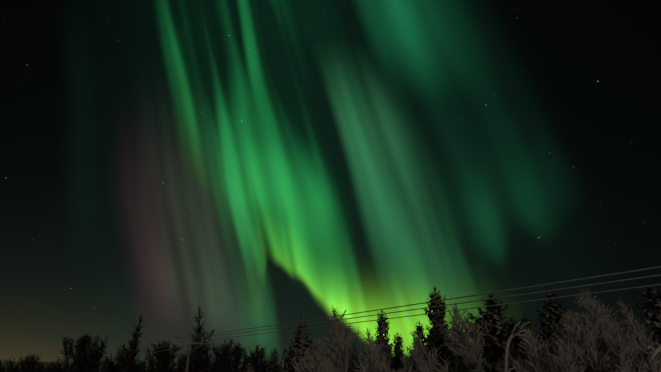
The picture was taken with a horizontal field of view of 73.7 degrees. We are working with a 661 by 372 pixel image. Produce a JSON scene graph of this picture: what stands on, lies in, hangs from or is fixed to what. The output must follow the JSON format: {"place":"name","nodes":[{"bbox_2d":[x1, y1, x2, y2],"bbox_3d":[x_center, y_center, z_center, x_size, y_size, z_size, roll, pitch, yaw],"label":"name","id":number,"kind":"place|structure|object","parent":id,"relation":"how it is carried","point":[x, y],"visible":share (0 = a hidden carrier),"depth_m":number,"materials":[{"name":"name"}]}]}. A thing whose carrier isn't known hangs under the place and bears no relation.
{"place":"outdoors","nodes":[
{"label":"outdoors","id":0,"kind":"place"},
{"bbox_2d":[1,361,366,371],"bbox_3d":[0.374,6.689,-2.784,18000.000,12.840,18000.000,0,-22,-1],"label":"snow ground","id":1,"kind":"structure","parent":0,"point":[115,363],"depth_m":1040.12,"materials":[{"name":"snow"}]},
{"bbox_2d":[0,363,17,371],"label":"bush","id":2,"kind":"object","parent":1,"relation":"on","point":[1,368],"visible":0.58,"depth_m":56.68,"materials":[{"name":"black plant"}]},
{"bbox_2d":[3,353,59,371],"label":"bare tree","id":3,"kind":"object","parent":1,"relation":"on","point":[30,366],"visible":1,"depth_m":46.47,"materials":[{"name":"black plant"}]},
{"bbox_2d":[37,360,70,371],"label":"bush","id":4,"kind":"object","parent":1,"relation":"on","point":[58,367],"visible":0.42,"depth_m":55.48,"materials":[{"name":"black plant"}]},
{"bbox_2d":[55,334,108,371],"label":"bare tree","id":5,"kind":"object","parent":1,"relation":"on","point":[91,359],"visible":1,"depth_m":42.03,"materials":[{"name":"black plant"}]},
{"bbox_2d":[104,351,146,371],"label":"bare tree","id":6,"kind":"object","parent":1,"relation":"on","point":[112,366],"visible":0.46,"depth_m":53.81,"materials":[{"name":"black plant"}]},
{"bbox_2d":[112,313,144,371],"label":"spruce","id":7,"kind":"object","parent":1,"relation":"on","point":[131,354],"visible":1,"depth_m":42.68,"materials":[{"name":"black plant"}]},
{"bbox_2d":[143,338,189,371],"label":"bare tree","id":8,"kind":"object","parent":1,"relation":"on","point":[165,358],"visible":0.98,"depth_m":47.84,"materials":[{"name":"black plant"}]},
{"bbox_2d":[174,349,211,371],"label":"bare tree","id":9,"kind":"object","parent":1,"relation":"on","point":[185,358],"visible":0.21,"depth_m":54.65,"materials":[{"name":"black plant"}]},
{"bbox_2d":[186,306,218,371],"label":"spruce","id":10,"kind":"object","parent":1,"relation":"on","point":[198,360],"visible":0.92,"depth_m":43.00,"materials":[{"name":"black plant"}]},
{"bbox_2d":[0,359,406,371],"bbox_3d":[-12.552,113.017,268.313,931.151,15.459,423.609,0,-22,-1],"label":"bushes","id":11,"kind":"object","parent":1,"relation":"on","point":[104,368],"visible":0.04,"depth_m":286.56,"materials":[{"name":"black plant"}]},
{"bbox_2d":[203,360,232,371],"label":"bush","id":12,"kind":"object","parent":1,"relation":"on","point":[214,368],"visible":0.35,"depth_m":58.71,"materials":[{"name":"black plant"}]},
{"bbox_2d":[210,339,258,371],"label":"bare tree","id":13,"kind":"object","parent":1,"relation":"on","point":[225,358],"visible":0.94,"depth_m":48.61,"materials":[{"name":"black plant"}]},
{"bbox_2d":[243,360,254,371],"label":"spruce","id":14,"kind":"object","parent":1,"relation":"on","point":[249,369],"visible":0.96,"depth_m":47.05,"materials":[{"name":"black plant"}]},
{"bbox_2d":[235,343,283,371],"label":"bare tree","id":15,"kind":"object","parent":1,"relation":"on","point":[261,362],"visible":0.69,"depth_m":51.27,"materials":[{"name":"black plant"}]},
{"bbox_2d":[264,348,283,371],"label":"spruce","id":16,"kind":"object","parent":1,"relation":"on","point":[274,366],"visible":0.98,"depth_m":43.89,"materials":[{"name":"green plant"}]},
{"bbox_2d":[279,317,316,371],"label":"spruce","id":17,"kind":"object","parent":1,"relation":"on","point":[300,347],"visible":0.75,"depth_m":30.39,"materials":[{"name":"green plant"}]},
{"bbox_2d":[292,335,333,371],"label":"birch","id":18,"kind":"object","parent":1,"relation":"on","point":[316,362],"visible":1,"depth_m":22.79,"materials":[{"name":"plant"}]},
{"bbox_2d":[313,305,385,371],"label":"birch","id":19,"kind":"object","parent":1,"relation":"on","point":[339,335],"visible":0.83,"depth_m":25.12,"materials":[{"name":"plant"}]},
{"bbox_2d":[347,344,362,371],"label":"spruce","id":20,"kind":"object","parent":1,"relation":"on","point":[354,357],"visible":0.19,"depth_m":43.62,"materials":[{"name":"black plant"}]},
{"bbox_2d":[64,266,660,371],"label":"power lines","id":21,"kind":"object","parent":1,"relation":"on","point":[188,354],"visible":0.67,"depth_m":15.15,"materials":[{"name":"brown metal"}]},
{"bbox_2d":[336,327,392,371],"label":"birch","id":22,"kind":"object","parent":1,"relation":"on","point":[372,359],"visible":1,"depth_m":22.13,"materials":[{"name":"plant"}]},
{"bbox_2d":[374,310,404,371],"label":"spruce","id":23,"kind":"object","parent":1,"relation":"on","point":[382,327],"visible":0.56,"depth_m":33.42,"materials":[{"name":"green plant"}]},
{"bbox_2d":[391,332,408,370],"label":"spruce","id":24,"kind":"object","parent":1,"relation":"on","point":[398,346],"visible":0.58,"depth_m":41.53,"materials":[{"name":"green plant"}]},
{"bbox_2d":[401,322,425,371],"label":"spruce","id":25,"kind":"object","parent":1,"relation":"on","point":[419,329],"visible":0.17,"depth_m":36.05,"materials":[{"name":"green plant"}]},
{"bbox_2d":[384,329,444,371],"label":"birch","id":26,"kind":"object","parent":1,"relation":"on","point":[420,365],"visible":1,"depth_m":22.77,"materials":[{"name":"plant"}]},
{"bbox_2d":[408,286,471,371],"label":"spruce","id":27,"kind":"object","parent":1,"relation":"on","point":[436,335],"visible":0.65,"depth_m":28.25,"materials":[{"name":"black plant"}]},
{"bbox_2d":[435,301,487,371],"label":"birch","id":28,"kind":"object","parent":1,"relation":"on","point":[462,339],"visible":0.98,"depth_m":24.59,"materials":[{"name":"plant"}]},
{"bbox_2d":[464,294,527,371],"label":"spruce","id":29,"kind":"object","parent":1,"relation":"on","point":[499,330],"visible":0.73,"depth_m":26.23,"materials":[{"name":"black plant"}]},
{"bbox_2d":[473,338,532,371],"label":"birch","id":30,"kind":"object","parent":1,"relation":"on","point":[511,350],"visible":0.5,"depth_m":19.91,"materials":[{"name":"plant"}]},
{"bbox_2d":[504,321,532,371],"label":"bent tree","id":31,"kind":"object","parent":1,"relation":"on","point":[511,336],"visible":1,"depth_m":16.81,"materials":[{"name":"plant"}]},
{"bbox_2d":[519,312,543,367],"bbox_3d":[17.080,15.787,36.359,5.123,10.651,5.183,0,-22,-1],"label":"spruce","id":32,"kind":"object","parent":1,"relation":"on","point":[525,318],"visible":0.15,"depth_m":37.59,"materials":[{"name":"green plant"}]},
{"bbox_2d":[508,323,564,371],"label":"birch","id":33,"kind":"object","parent":1,"relation":"on","point":[534,352],"visible":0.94,"depth_m":18.65,"materials":[{"name":"plant"}]},
{"bbox_2d":[536,289,580,360],"bbox_3d":[14.857,12.200,28.104,6.142,11.125,6.632,0,-22,-1],"label":"spruce","id":34,"kind":"object","parent":1,"relation":"on","point":[552,314],"visible":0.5,"depth_m":29.22,"materials":[{"name":"green plant"}]},
{"bbox_2d":[547,338,596,371],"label":"birch","id":35,"kind":"object","parent":1,"relation":"on","point":[562,357],"visible":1,"depth_m":17.49,"materials":[{"name":"plant"}]},
{"bbox_2d":[542,289,635,371],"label":"birch","id":36,"kind":"object","parent":1,"relation":"on","point":[589,312],"visible":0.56,"depth_m":19.41,"materials":[{"name":"plant"}]},
{"bbox_2d":[548,311,629,371],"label":"birch","id":37,"kind":"object","parent":1,"relation":"on","point":[569,338],"visible":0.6,"depth_m":19.29,"materials":[{"name":"plant"}]},
{"bbox_2d":[579,295,653,371],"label":"birch","id":38,"kind":"object","parent":1,"relation":"on","point":[605,348],"visible":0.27,"depth_m":19.51,"materials":[{"name":"plant"}]},
{"bbox_2d":[605,312,629,345],"bbox_3d":[21.709,14.265,33.134,5.405,9.712,5.158,0,-22,-1],"label":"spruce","id":39,"kind":"object","parent":1,"relation":"on","point":[612,316],"visible":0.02,"depth_m":34.41,"materials":[{"name":"black plant"}]},
{"bbox_2d":[585,298,660,371],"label":"birch","id":40,"kind":"object","parent":1,"relation":"on","point":[628,317],"visible":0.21,"depth_m":19.88,"materials":[{"name":"plant"}]},
{"bbox_2d":[610,331,660,371],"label":"birch","id":41,"kind":"object","parent":1,"relation":"on","point":[641,366],"visible":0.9,"depth_m":16.43,"materials":[{"name":"plant"}]},
{"bbox_2d":[636,281,660,358],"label":"spruce","id":42,"kind":"object","parent":1,"relation":"on","point":[653,303],"visible":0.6,"depth_m":21.21,"materials":[{"name":"green plant"}]},
{"bbox_2d":[646,344,660,362],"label":"branch","id":43,"kind":"object","parent":1,"relation":"on","point":[655,352],"visible":1,"depth_m":11.72,"materials":[{"name":"wood"}]},
{"bbox_2d":[0,0,660,361],"label":"sky","id":44,"kind":"structure","parent":0,"point":[249,163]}
]}

